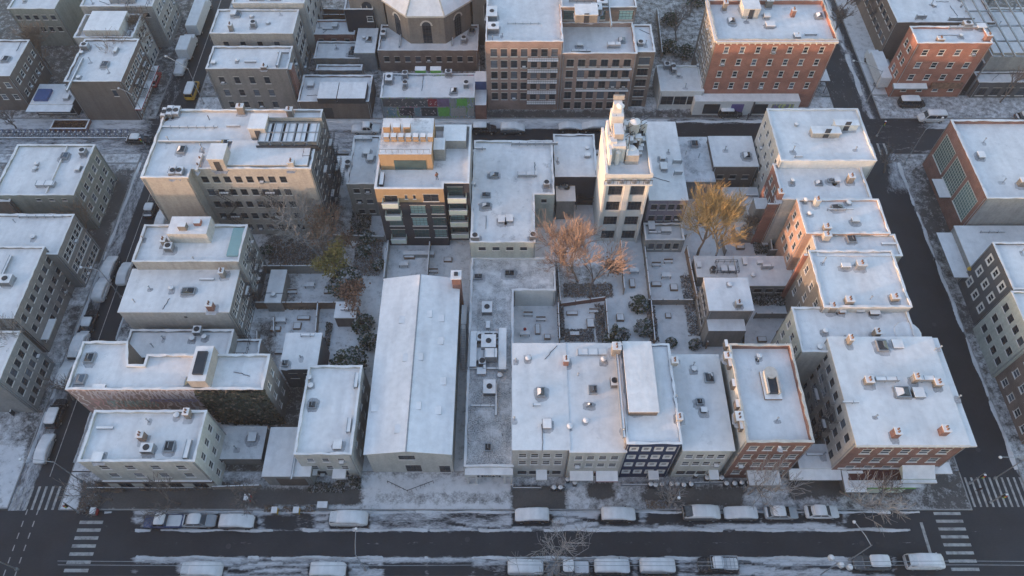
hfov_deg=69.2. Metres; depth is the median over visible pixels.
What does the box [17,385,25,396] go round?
window
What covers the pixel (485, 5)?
arched window
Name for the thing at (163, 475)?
window
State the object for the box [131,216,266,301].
terrace house
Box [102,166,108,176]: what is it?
window
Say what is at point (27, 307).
window
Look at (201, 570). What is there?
parked car
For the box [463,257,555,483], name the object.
commercial unit
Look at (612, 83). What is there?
window
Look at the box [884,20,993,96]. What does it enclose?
corner brick house
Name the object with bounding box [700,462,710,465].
window
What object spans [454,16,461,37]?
window
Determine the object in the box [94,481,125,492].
hedge
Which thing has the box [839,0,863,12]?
street tree
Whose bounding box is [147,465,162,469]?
window
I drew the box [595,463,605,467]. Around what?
window
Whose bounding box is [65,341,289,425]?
graffiti building
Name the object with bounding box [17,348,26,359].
window
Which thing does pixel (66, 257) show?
window
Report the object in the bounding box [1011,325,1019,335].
window
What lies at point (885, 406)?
corner brick building
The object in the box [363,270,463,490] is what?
gabled hall
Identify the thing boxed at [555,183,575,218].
loading shed
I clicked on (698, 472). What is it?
window
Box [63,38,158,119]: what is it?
brown corner block
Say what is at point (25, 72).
brown edge block
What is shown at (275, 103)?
window
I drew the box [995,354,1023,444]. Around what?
brick end house
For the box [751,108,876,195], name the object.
avenue corner building
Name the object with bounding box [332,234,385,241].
fence
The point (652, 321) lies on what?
fence
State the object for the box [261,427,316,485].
garage
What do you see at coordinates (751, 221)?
bare tree
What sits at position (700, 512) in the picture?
parked car
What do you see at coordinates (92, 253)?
window
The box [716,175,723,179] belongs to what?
window
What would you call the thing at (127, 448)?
corner house
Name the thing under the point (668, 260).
garden bench
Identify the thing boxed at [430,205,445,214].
window
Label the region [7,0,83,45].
grey row block
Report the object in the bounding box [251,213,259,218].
window
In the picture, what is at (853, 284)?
avenue house
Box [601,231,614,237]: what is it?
window
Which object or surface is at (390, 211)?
window
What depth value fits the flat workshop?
142.27 m
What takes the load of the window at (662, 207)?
in the street house at (667, 191)
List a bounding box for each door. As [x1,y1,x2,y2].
[157,483,169,486]
[276,479,308,485]
[323,108,333,117]
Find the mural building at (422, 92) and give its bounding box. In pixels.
[380,66,487,118]
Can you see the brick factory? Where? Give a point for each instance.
(974, 169)
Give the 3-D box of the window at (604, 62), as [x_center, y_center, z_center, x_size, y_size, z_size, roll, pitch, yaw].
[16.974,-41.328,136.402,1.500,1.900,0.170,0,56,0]
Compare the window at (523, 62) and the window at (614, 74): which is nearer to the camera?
the window at (523, 62)
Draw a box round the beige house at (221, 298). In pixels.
[117,267,257,338]
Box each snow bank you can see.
[0,134,129,138]
[25,162,140,462]
[73,209,159,462]
[104,510,919,513]
[135,527,909,532]
[135,555,844,560]
[326,120,761,122]
[335,149,598,151]
[825,0,862,95]
[897,162,1017,469]
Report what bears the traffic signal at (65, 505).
on the road at (995, 539)
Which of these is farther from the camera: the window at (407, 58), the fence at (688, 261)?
the window at (407, 58)
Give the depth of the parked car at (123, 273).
122.52 m
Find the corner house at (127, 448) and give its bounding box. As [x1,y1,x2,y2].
[77,408,225,487]
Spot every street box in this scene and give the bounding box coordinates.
[89,507,98,515]
[271,507,278,514]
[293,507,299,514]
[317,501,328,509]
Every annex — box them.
[127,326,238,360]
[220,426,269,464]
[235,335,268,353]
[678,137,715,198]
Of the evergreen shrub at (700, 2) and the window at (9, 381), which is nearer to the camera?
the window at (9, 381)
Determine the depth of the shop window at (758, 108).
143.74 m
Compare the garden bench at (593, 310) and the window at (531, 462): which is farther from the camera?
the garden bench at (593, 310)
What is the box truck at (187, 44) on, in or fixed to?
on the avenue at (174, 95)
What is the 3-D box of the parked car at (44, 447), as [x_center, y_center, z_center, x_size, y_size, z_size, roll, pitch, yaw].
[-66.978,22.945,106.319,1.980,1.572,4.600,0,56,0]
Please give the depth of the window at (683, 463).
100.56 m
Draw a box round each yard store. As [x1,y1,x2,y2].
[313,41,359,65]
[316,64,364,74]
[354,28,379,70]
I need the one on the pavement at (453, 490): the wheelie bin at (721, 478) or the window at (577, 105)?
the wheelie bin at (721, 478)
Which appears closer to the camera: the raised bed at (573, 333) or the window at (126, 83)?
the raised bed at (573, 333)
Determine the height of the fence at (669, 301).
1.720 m
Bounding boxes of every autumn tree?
[301,200,342,253]
[306,235,351,277]
[332,278,370,318]
[337,227,359,248]
[603,252,629,276]
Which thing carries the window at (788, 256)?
in the avenue house at (807, 219)
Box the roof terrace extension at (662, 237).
[641,221,684,251]
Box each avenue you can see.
[8,153,158,510]
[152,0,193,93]
[156,0,231,118]
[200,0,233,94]
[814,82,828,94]
[824,0,880,118]
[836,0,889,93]
[866,153,1023,510]
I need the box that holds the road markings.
[3,0,1023,575]
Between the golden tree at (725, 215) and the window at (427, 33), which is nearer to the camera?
the golden tree at (725, 215)
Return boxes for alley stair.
[460,305,466,368]
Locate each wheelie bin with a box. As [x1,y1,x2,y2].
[648,481,652,487]
[653,482,657,488]
[680,482,685,488]
[688,481,693,487]
[704,475,708,481]
[718,475,723,481]
[723,481,728,486]
[731,481,736,486]
[738,480,743,486]
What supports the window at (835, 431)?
in the corner brick building at (885, 406)
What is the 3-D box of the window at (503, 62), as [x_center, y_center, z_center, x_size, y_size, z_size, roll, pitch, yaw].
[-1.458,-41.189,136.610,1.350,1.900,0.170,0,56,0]
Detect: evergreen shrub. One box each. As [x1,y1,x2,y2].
[260,244,272,257]
[351,313,375,334]
[355,244,371,258]
[357,332,376,350]
[359,229,376,243]
[372,258,383,270]
[618,327,630,341]
[628,294,648,313]
[633,317,652,337]
[658,39,678,53]
[661,12,678,25]
[665,337,677,348]
[676,43,694,59]
[685,0,704,7]
[688,338,701,350]
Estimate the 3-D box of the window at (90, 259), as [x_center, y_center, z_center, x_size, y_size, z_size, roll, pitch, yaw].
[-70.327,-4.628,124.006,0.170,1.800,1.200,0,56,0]
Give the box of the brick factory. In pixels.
[922,119,1023,230]
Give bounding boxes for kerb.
[0,154,141,163]
[0,163,137,509]
[1,95,163,118]
[59,471,972,510]
[72,319,147,471]
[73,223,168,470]
[152,32,187,94]
[195,98,833,118]
[199,1,231,95]
[814,82,829,96]
[834,0,889,94]
[872,95,1014,118]
[895,154,1023,483]
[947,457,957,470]
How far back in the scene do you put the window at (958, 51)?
138.91 m
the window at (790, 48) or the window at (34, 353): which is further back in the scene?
the window at (790, 48)
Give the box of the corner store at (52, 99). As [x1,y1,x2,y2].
[25,84,81,114]
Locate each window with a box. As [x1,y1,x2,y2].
[0,94,9,99]
[3,82,11,87]
[5,376,14,387]
[9,367,18,377]
[12,94,20,99]
[13,357,22,368]
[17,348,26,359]
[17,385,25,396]
[20,313,28,323]
[21,341,29,350]
[21,377,29,386]
[24,367,32,378]
[25,303,32,312]
[28,358,36,369]
[28,394,36,404]
[29,293,36,303]
[31,322,38,333]
[32,350,38,360]
[32,385,39,395]
[33,283,40,293]
[35,313,42,323]
[35,376,43,386]
[37,273,44,284]
[39,303,46,313]
[39,368,46,376]
[41,264,48,274]
[42,358,50,369]
[43,293,50,303]
[45,256,51,265]
[47,284,54,294]
[51,277,57,285]
[53,305,59,313]
[55,267,61,276]
[57,295,63,304]
[63,252,70,263]
[64,277,70,286]
[65,245,73,256]
[68,240,75,250]
[70,233,75,244]
[72,263,79,273]
[73,228,80,238]
[74,256,81,267]
[75,221,82,232]
[76,250,83,260]
[79,190,86,201]
[79,245,86,255]
[80,272,87,283]
[81,238,88,249]
[83,180,90,191]
[84,233,90,243]
[87,172,93,183]
[87,201,93,211]
[88,254,94,265]
[90,249,96,259]
[91,164,97,174]
[91,192,97,203]
[92,244,98,253]
[95,154,101,165]
[95,183,101,194]
[95,211,101,222]
[97,465,111,469]
[99,174,104,184]
[99,203,105,213]
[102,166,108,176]
[102,193,108,204]
[107,473,122,477]
[112,90,119,96]
[117,483,134,486]
[122,465,136,469]
[125,79,130,90]
[132,473,147,477]
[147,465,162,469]
[158,473,171,477]
[169,483,183,486]
[173,465,187,469]
[183,473,196,477]
[192,483,210,487]
[200,176,209,182]
[200,450,206,462]
[204,437,210,448]
[207,189,216,195]
[207,422,213,434]
[208,458,214,470]
[211,444,217,456]
[212,176,220,182]
[213,201,221,207]
[215,431,220,442]
[216,466,221,478]
[218,76,226,83]
[218,189,227,195]
[223,89,230,95]
[223,176,231,182]
[224,201,233,207]
[228,101,234,107]
[229,189,238,195]
[233,76,241,83]
[234,176,242,182]
[234,299,238,310]
[235,201,244,207]
[238,89,245,95]
[240,189,249,195]
[240,213,248,218]
[243,101,250,107]
[245,176,254,182]
[245,201,254,207]
[248,76,256,83]
[251,189,260,195]
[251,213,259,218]
[253,89,260,95]
[256,176,265,182]
[256,201,265,207]
[256,224,263,229]
[262,189,271,195]
[262,213,269,218]
[263,76,271,83]
[266,224,273,229]
[268,89,274,95]
[268,176,276,182]
[272,101,279,107]
[273,189,281,195]
[279,176,287,182]
[284,189,292,195]
[288,373,299,378]
[305,458,315,462]
[317,471,328,475]
[320,458,330,462]
[353,188,360,193]
[361,2,372,7]
[366,16,373,21]
[367,199,373,203]
[384,56,389,61]
[384,195,397,201]
[387,205,400,213]
[389,217,404,226]
[390,229,405,237]
[394,16,402,37]
[394,56,399,61]
[397,455,414,459]
[404,56,410,61]
[405,465,421,471]
[409,205,426,214]
[411,217,428,226]
[413,229,430,237]
[415,56,420,61]
[422,26,432,42]
[423,194,439,201]
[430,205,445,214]
[432,217,446,226]
[434,229,447,237]
[436,56,441,61]
[439,466,451,472]
[446,56,451,61]
[447,187,463,196]
[449,204,464,208]
[450,215,465,220]
[451,227,465,232]
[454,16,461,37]
[457,56,462,61]
[467,56,472,61]
[483,2,486,23]
[490,60,497,68]
[491,49,496,56]
[491,71,497,78]
[491,82,497,89]
[491,92,497,99]
[500,60,507,68]
[501,49,506,56]
[501,71,507,78]
[501,82,507,89]
[501,92,507,99]
[510,60,517,68]
[510,82,517,89]
[511,49,516,56]
[511,71,517,78]
[511,92,516,99]
[517,470,526,474]
[518,461,525,464]
[519,454,526,457]
[520,60,527,68]
[520,71,526,78]
[520,82,526,89]
[520,92,526,99]
[521,49,526,56]
[528,470,535,474]
[530,73,536,78]
[530,84,536,89]
[530,95,535,99]
[530,461,537,464]
[531,49,537,56]
[531,62,536,67]
[531,454,538,457]
[539,84,545,89]
[539,95,545,99]
[540,73,546,78]
[541,49,547,56]
[541,62,546,67]
[542,461,549,464]
[543,454,550,457]
[548,95,554,99]
[549,84,555,89]
[550,73,555,78]
[551,49,557,56]
[551,62,556,67]
[551,470,561,474]
[554,461,561,464]
[555,454,562,457]
[563,10,573,19]
[563,102,569,108]
[564,81,571,88]
[564,91,571,98]
[566,59,573,67]
[566,70,573,77]
[572,463,581,467]
[573,102,580,108]
[574,91,581,98]
[574,456,582,460]
[575,81,582,88]
[577,59,584,67]
[577,70,583,77]
[584,102,591,108]
[584,463,593,467]
[585,92,592,98]
[585,456,594,460]
[586,81,593,88]
[588,59,596,67]
[588,71,595,77]
[595,102,602,108]
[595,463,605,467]
[596,92,603,98]
[597,81,604,88]
[597,456,606,460]
[599,71,606,77]
[600,10,605,19]
[600,59,607,67]
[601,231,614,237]
[603,216,616,224]
[605,202,619,209]
[606,102,612,108]
[607,92,614,98]
[607,463,616,467]
[608,81,616,88]
[608,186,622,194]
[609,456,618,460]
[610,71,617,77]
[611,59,619,67]
[618,10,633,19]
[619,81,627,88]
[621,71,628,77]
[621,231,634,237]
[621,470,630,473]
[622,59,630,67]
[624,216,637,224]
[624,462,632,465]
[626,455,635,458]
[627,202,641,209]
[629,447,638,450]
[630,99,642,106]
[630,186,644,194]
[632,89,644,96]
[633,470,641,473]
[634,79,645,86]
[635,462,644,465]
[636,68,648,75]
[638,57,649,65]
[638,455,647,458]
[641,447,651,450]
[647,243,654,249]
[647,462,656,465]
[648,215,654,220]
[650,204,657,210]
[650,455,659,458]
[654,447,663,450]
[655,243,662,249]
[656,215,663,220]
[658,204,665,210]
[659,462,668,465]
[660,96,674,104]
[662,455,672,458]
[663,243,670,249]
[665,215,671,220]
[666,447,675,450]
[667,204,674,210]
[672,243,678,249]
[673,96,687,104]
[674,471,684,474]
[675,204,682,210]
[680,462,689,465]
[683,454,694,458]
[685,471,695,474]
[686,96,693,104]
[690,462,699,465]
[694,454,705,458]
[695,471,705,474]
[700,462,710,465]
[702,104,720,113]
[705,454,715,458]
[712,82,719,88]
[715,71,722,77]
[715,454,726,458]
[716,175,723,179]
[722,46,729,53]
[727,82,734,88]
[728,175,735,179]
[730,470,740,474]
[731,71,737,77]
[731,104,744,111]
[734,59,741,65]
[735,462,747,466]
[738,46,745,53]
[741,175,748,179]
[741,454,753,458]
[742,82,749,88]
[746,71,752,77]
[746,446,759,450]
[750,59,756,65]
[750,462,762,466]
[752,104,767,113]
[752,289,761,292]
[754,46,761,53]
[757,454,768,458]
[761,71,768,77]
[762,446,774,450]
[764,462,776,466]
[766,59,772,65]
[770,46,777,53]
[771,104,794,107]
[771,454,783,458]
[772,82,779,88]
[777,71,783,77]
[780,329,784,340]
[781,59,788,65]
[781,446,790,450]
[781,462,791,466]
[785,252,790,261]
[786,46,793,53]
[786,319,791,330]
[786,454,798,458]
[787,82,795,88]
[788,231,793,241]
[789,332,794,342]
[791,240,795,251]
[791,285,796,296]
[792,71,799,77]
[792,209,796,221]
[792,446,805,450]
[793,345,797,354]
[794,220,799,230]
[797,59,803,65]
[797,228,801,240]
[797,275,802,286]
[801,46,809,53]
[802,291,806,302]
[803,82,810,88]
[803,263,808,275]
[807,71,814,77]
[808,281,813,292]
[812,59,819,65]
[812,297,818,306]
[817,46,825,53]
[824,399,830,409]
[824,434,830,445]
[825,364,831,375]
[828,376,834,388]
[828,449,833,459]
[831,426,837,438]
[832,390,838,402]
[835,441,841,452]
[836,403,842,415]
[839,417,845,429]
[841,466,854,470]
[843,432,849,444]
[849,458,863,462]
[858,449,874,454]
[867,489,881,492]
[868,458,882,462]
[877,449,893,454]
[884,489,904,492]
[887,458,901,462]
[897,449,913,454]
[906,74,915,80]
[906,458,920,462]
[913,62,922,68]
[916,449,932,454]
[920,49,929,55]
[922,74,931,80]
[924,458,939,462]
[929,62,938,68]
[932,135,955,174]
[935,449,952,454]
[936,49,946,55]
[938,74,947,80]
[942,157,966,196]
[945,62,954,68]
[952,181,977,221]
[953,49,962,55]
[953,74,963,80]
[961,62,970,68]
[965,275,973,287]
[969,49,979,55]
[970,288,978,300]
[975,88,987,95]
[975,265,983,277]
[976,302,984,313]
[980,278,988,290]
[980,322,987,333]
[985,253,993,265]
[985,334,992,344]
[986,291,994,303]
[988,88,1000,95]
[989,344,996,355]
[990,313,998,323]
[991,267,999,279]
[993,356,1001,366]
[995,323,1003,334]
[996,280,1005,293]
[1000,334,1007,345]
[1000,377,1008,388]
[1001,88,1014,95]
[1001,302,1009,313]
[1004,346,1012,357]
[1006,313,1014,324]
[1006,392,1014,403]
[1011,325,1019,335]
[1011,367,1020,379]
[1012,407,1021,418]
[1014,88,1023,95]
[1016,335,1023,347]
[1018,383,1023,394]
[1019,424,1023,434]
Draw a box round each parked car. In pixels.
[33,433,56,464]
[43,399,68,428]
[53,361,74,389]
[66,332,90,360]
[80,310,99,333]
[91,278,112,301]
[99,256,119,279]
[109,179,117,195]
[115,262,133,285]
[125,133,151,144]
[143,198,157,217]
[143,512,183,529]
[152,72,161,87]
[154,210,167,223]
[173,58,188,75]
[180,560,223,575]
[182,512,216,528]
[183,81,199,99]
[218,513,255,529]
[309,561,346,575]
[329,510,368,526]
[351,121,379,134]
[472,121,495,134]
[500,122,524,134]
[508,558,543,575]
[515,507,548,523]
[549,558,589,575]
[558,121,581,132]
[581,120,605,132]
[593,558,629,575]
[600,506,635,522]
[639,557,675,574]
[682,504,720,521]
[697,555,738,572]
[718,108,742,118]
[722,505,757,520]
[763,504,798,519]
[803,504,838,519]
[852,554,890,571]
[897,95,925,108]
[902,552,945,570]
[917,109,947,123]
[1014,111,1023,119]
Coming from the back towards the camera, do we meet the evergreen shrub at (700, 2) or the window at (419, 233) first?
the evergreen shrub at (700, 2)
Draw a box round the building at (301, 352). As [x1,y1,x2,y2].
[278,333,329,386]
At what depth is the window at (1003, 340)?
110.53 m
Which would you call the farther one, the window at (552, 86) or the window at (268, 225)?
the window at (552, 86)
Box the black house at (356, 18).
[344,0,376,36]
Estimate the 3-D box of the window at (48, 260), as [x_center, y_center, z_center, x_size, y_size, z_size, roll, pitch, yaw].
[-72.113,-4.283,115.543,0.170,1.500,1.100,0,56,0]
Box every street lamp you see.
[0,562,19,570]
[19,458,82,482]
[80,266,122,298]
[117,87,151,127]
[165,55,204,104]
[354,527,366,571]
[670,489,680,506]
[848,520,871,560]
[853,60,882,103]
[903,117,943,164]
[992,456,1023,479]
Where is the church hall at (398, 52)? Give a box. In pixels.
[377,24,479,70]
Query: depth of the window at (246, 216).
124.74 m
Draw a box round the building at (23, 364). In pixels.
[0,331,55,412]
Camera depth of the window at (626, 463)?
100.39 m
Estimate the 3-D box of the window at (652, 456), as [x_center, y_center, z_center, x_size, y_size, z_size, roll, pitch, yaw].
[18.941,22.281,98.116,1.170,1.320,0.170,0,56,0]
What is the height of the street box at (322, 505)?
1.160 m
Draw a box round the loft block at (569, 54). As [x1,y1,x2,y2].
[484,0,655,109]
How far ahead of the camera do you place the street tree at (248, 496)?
98.08 m
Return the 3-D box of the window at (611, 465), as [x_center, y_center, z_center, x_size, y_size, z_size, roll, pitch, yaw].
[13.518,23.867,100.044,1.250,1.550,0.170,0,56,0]
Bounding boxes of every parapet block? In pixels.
[73,11,159,65]
[80,0,182,47]
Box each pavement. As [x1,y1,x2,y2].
[0,164,136,506]
[60,472,970,508]
[196,97,832,117]
[897,155,1023,478]
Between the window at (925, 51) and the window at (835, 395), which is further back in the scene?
the window at (925, 51)
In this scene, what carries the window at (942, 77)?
in the corner brick house at (935, 61)
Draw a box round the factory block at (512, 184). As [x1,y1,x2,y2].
[469,140,557,257]
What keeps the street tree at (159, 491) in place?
on the pavement at (453, 490)
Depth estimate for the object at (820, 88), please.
148.84 m
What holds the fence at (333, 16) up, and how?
on the garden ground at (688, 29)
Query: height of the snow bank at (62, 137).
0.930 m
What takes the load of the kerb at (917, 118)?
on the ground at (348, 154)
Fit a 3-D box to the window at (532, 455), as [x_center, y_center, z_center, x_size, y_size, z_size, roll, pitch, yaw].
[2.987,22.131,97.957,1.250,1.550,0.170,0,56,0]
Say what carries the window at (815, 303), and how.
in the avenue house at (853, 284)
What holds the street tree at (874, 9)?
on the sidewalk at (859, 34)
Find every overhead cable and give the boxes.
[100,561,1023,561]
[125,565,894,565]
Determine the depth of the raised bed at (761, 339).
116.69 m
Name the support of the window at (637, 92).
in the loft block at (569, 54)
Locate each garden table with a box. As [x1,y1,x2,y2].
[275,317,286,323]
[304,282,314,288]
[399,261,408,267]
[520,330,529,336]
[629,267,638,273]
[661,272,670,278]
[669,284,677,290]
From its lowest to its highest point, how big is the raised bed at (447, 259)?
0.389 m
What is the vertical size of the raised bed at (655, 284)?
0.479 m
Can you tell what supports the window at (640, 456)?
in the navy house at (652, 419)
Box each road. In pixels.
[0,119,1015,152]
[0,511,1023,575]
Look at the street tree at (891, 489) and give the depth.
99.32 m
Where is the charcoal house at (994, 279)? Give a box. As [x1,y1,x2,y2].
[957,242,1023,325]
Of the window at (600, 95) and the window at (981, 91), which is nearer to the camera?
the window at (600, 95)
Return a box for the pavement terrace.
[0,154,140,161]
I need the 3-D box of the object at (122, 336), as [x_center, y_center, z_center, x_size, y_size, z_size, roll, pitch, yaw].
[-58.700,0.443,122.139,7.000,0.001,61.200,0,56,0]
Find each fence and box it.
[87,487,195,489]
[210,484,262,489]
[255,301,335,308]
[256,330,259,338]
[263,265,323,273]
[273,316,275,335]
[315,303,319,332]
[322,14,344,19]
[323,8,343,13]
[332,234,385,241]
[383,247,385,278]
[511,483,541,489]
[557,257,560,302]
[557,301,559,342]
[560,296,605,306]
[604,298,609,338]
[620,239,624,294]
[620,483,647,486]
[643,245,650,298]
[647,299,693,304]
[649,299,655,343]
[656,7,662,59]
[679,481,723,484]
[684,245,708,348]
[720,233,726,255]
[742,326,745,343]
[753,312,787,318]
[766,249,777,255]
[769,239,772,255]
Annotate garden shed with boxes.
[264,270,290,311]
[334,302,359,326]
[720,187,758,215]
[731,222,758,242]
[742,206,749,221]
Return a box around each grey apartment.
[205,45,301,108]
[209,9,311,77]
[232,0,323,52]
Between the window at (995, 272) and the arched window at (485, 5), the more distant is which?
the arched window at (485, 5)
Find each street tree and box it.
[0,108,16,128]
[0,311,32,351]
[9,19,55,68]
[36,372,74,400]
[49,192,94,239]
[51,262,72,297]
[53,474,113,516]
[73,26,125,58]
[119,5,154,42]
[137,472,180,526]
[222,478,257,515]
[505,512,599,575]
[655,478,687,511]
[659,1,695,40]
[747,452,812,513]
[830,3,857,30]
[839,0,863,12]
[839,465,914,534]
[866,0,878,14]
[875,471,906,501]
[878,143,903,172]
[999,66,1023,102]
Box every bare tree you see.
[254,187,328,255]
[528,208,604,282]
[545,224,585,256]
[559,216,636,298]
[740,214,759,239]
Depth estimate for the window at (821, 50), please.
134.86 m
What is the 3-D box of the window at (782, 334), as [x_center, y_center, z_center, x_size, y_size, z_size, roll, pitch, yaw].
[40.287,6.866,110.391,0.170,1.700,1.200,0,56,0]
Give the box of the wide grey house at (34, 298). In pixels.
[0,246,74,352]
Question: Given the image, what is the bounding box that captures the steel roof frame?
[960,0,1023,94]
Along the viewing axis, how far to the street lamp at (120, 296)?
117.31 m
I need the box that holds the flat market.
[855,0,994,58]
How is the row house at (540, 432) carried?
on the garden ground at (674, 326)
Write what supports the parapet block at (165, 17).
on the garden ground at (59, 60)
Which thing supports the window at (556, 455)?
in the row house at (540, 432)
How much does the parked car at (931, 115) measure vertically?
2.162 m
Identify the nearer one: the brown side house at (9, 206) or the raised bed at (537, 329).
the raised bed at (537, 329)
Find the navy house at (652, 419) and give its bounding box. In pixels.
[608,341,684,479]
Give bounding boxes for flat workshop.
[297,75,376,118]
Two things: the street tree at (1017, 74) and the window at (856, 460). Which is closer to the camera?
the window at (856, 460)
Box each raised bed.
[270,326,280,331]
[274,349,282,353]
[293,322,301,329]
[297,316,310,319]
[404,256,414,259]
[444,257,451,261]
[535,324,539,334]
[544,334,550,339]
[566,311,577,315]
[569,331,579,335]
[586,318,594,328]
[616,314,623,321]
[629,279,634,287]
[651,282,660,286]
[665,313,670,318]
[736,245,744,249]
[757,336,766,342]
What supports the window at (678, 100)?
in the white shop at (675, 86)
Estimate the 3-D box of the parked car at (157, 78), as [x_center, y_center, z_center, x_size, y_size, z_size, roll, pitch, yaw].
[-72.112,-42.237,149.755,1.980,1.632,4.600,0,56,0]
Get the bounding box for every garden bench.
[287,289,296,293]
[429,268,437,272]
[523,311,532,314]
[536,316,545,320]
[589,308,598,312]
[652,261,660,266]
[664,258,672,263]
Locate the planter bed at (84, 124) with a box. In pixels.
[49,119,91,130]
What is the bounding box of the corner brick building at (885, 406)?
[802,334,976,492]
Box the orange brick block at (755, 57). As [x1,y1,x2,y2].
[691,0,838,115]
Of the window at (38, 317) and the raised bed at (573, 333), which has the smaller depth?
the window at (38, 317)
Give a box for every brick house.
[720,339,814,491]
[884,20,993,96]
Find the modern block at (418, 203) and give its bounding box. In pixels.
[374,118,472,280]
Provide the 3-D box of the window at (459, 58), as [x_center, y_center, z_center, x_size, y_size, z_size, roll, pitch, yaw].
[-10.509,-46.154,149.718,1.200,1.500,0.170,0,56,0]
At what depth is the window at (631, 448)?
95.89 m
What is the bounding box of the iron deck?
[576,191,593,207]
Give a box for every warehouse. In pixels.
[553,134,596,204]
[982,7,1023,71]
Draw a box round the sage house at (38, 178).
[0,144,117,228]
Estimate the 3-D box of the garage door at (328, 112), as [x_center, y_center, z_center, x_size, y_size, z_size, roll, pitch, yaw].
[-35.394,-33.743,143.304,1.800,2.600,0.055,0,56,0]
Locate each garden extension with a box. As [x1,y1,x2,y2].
[691,256,739,285]
[733,256,792,295]
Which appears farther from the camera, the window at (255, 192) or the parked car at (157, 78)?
the parked car at (157, 78)
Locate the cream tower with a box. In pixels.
[593,94,653,242]
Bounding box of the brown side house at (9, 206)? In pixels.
[0,199,21,213]
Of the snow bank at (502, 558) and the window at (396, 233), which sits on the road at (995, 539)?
the snow bank at (502, 558)
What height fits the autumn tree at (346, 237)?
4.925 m
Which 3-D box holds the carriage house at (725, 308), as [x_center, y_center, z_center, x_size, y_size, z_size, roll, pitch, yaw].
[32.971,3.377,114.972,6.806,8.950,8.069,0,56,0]
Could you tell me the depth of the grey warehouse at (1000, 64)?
145.89 m
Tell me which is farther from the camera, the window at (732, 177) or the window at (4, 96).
the window at (4, 96)
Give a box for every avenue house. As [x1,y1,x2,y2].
[0,213,100,287]
[748,163,871,243]
[770,302,921,385]
[774,196,890,269]
[780,231,902,296]
[785,249,912,312]
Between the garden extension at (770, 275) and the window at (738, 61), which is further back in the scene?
the window at (738, 61)
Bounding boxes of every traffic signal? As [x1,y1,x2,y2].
[62,502,79,513]
[968,473,986,484]
[989,492,1007,503]
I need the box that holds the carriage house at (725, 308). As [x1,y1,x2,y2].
[695,278,754,346]
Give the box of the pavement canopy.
[820,69,829,92]
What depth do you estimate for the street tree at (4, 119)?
140.48 m
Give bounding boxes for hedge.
[77,494,101,512]
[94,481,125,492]
[138,486,188,491]
[264,505,315,512]
[268,239,313,264]
[284,307,316,309]
[307,481,345,492]
[324,322,332,348]
[349,208,371,234]
[349,475,361,489]
[352,239,383,275]
[557,305,564,340]
[563,282,613,297]
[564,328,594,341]
[594,302,606,341]
[646,305,659,341]
[646,499,666,508]
[680,272,699,335]
[751,291,785,305]
[753,241,774,254]
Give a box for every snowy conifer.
[325,266,363,299]
[329,345,368,369]
[602,323,621,342]
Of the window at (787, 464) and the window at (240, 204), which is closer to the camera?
the window at (787, 464)
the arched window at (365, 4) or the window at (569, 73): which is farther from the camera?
the arched window at (365, 4)
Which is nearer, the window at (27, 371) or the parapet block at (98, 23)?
the window at (27, 371)
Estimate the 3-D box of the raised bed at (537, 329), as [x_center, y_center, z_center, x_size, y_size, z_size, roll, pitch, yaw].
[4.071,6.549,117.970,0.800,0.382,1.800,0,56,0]
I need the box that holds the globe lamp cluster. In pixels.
[820,554,852,574]
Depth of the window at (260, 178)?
117.03 m
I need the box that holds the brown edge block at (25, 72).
[0,38,51,109]
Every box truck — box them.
[175,34,197,58]
[185,0,211,34]
[864,50,891,86]
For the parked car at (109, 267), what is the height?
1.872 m
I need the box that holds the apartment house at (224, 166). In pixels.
[140,103,344,233]
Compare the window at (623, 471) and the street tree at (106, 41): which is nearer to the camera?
the window at (623, 471)
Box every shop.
[653,61,703,108]
[706,136,758,188]
[788,444,866,492]
[936,226,1023,280]
[964,71,1023,97]
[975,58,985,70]
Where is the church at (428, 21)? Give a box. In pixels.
[349,0,486,44]
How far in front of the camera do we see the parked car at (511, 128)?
141.35 m
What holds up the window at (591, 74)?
in the loft block at (569, 54)
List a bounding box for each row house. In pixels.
[511,343,569,480]
[563,343,626,481]
[668,354,734,479]
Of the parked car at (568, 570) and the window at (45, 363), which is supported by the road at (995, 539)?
the parked car at (568, 570)
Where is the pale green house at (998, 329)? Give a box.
[973,291,1023,377]
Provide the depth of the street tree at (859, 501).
92.12 m
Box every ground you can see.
[0,0,79,83]
[0,40,1022,510]
[0,163,6,176]
[180,156,814,470]
[201,0,822,96]
[889,0,1023,93]
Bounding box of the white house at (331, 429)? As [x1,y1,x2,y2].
[293,365,370,482]
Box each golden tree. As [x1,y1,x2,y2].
[675,180,743,255]
[681,178,752,255]
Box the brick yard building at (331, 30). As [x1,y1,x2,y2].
[314,19,355,43]
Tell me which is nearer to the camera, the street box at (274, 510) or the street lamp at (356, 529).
the street lamp at (356, 529)
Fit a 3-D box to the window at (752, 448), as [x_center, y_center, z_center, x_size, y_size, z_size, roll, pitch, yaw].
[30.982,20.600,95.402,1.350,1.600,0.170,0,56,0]
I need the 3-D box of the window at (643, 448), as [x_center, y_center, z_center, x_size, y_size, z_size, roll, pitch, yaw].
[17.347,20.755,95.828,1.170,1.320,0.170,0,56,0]
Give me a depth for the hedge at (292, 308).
120.05 m
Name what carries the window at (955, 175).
in the brick factory
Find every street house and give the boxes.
[344,135,380,215]
[641,122,688,230]

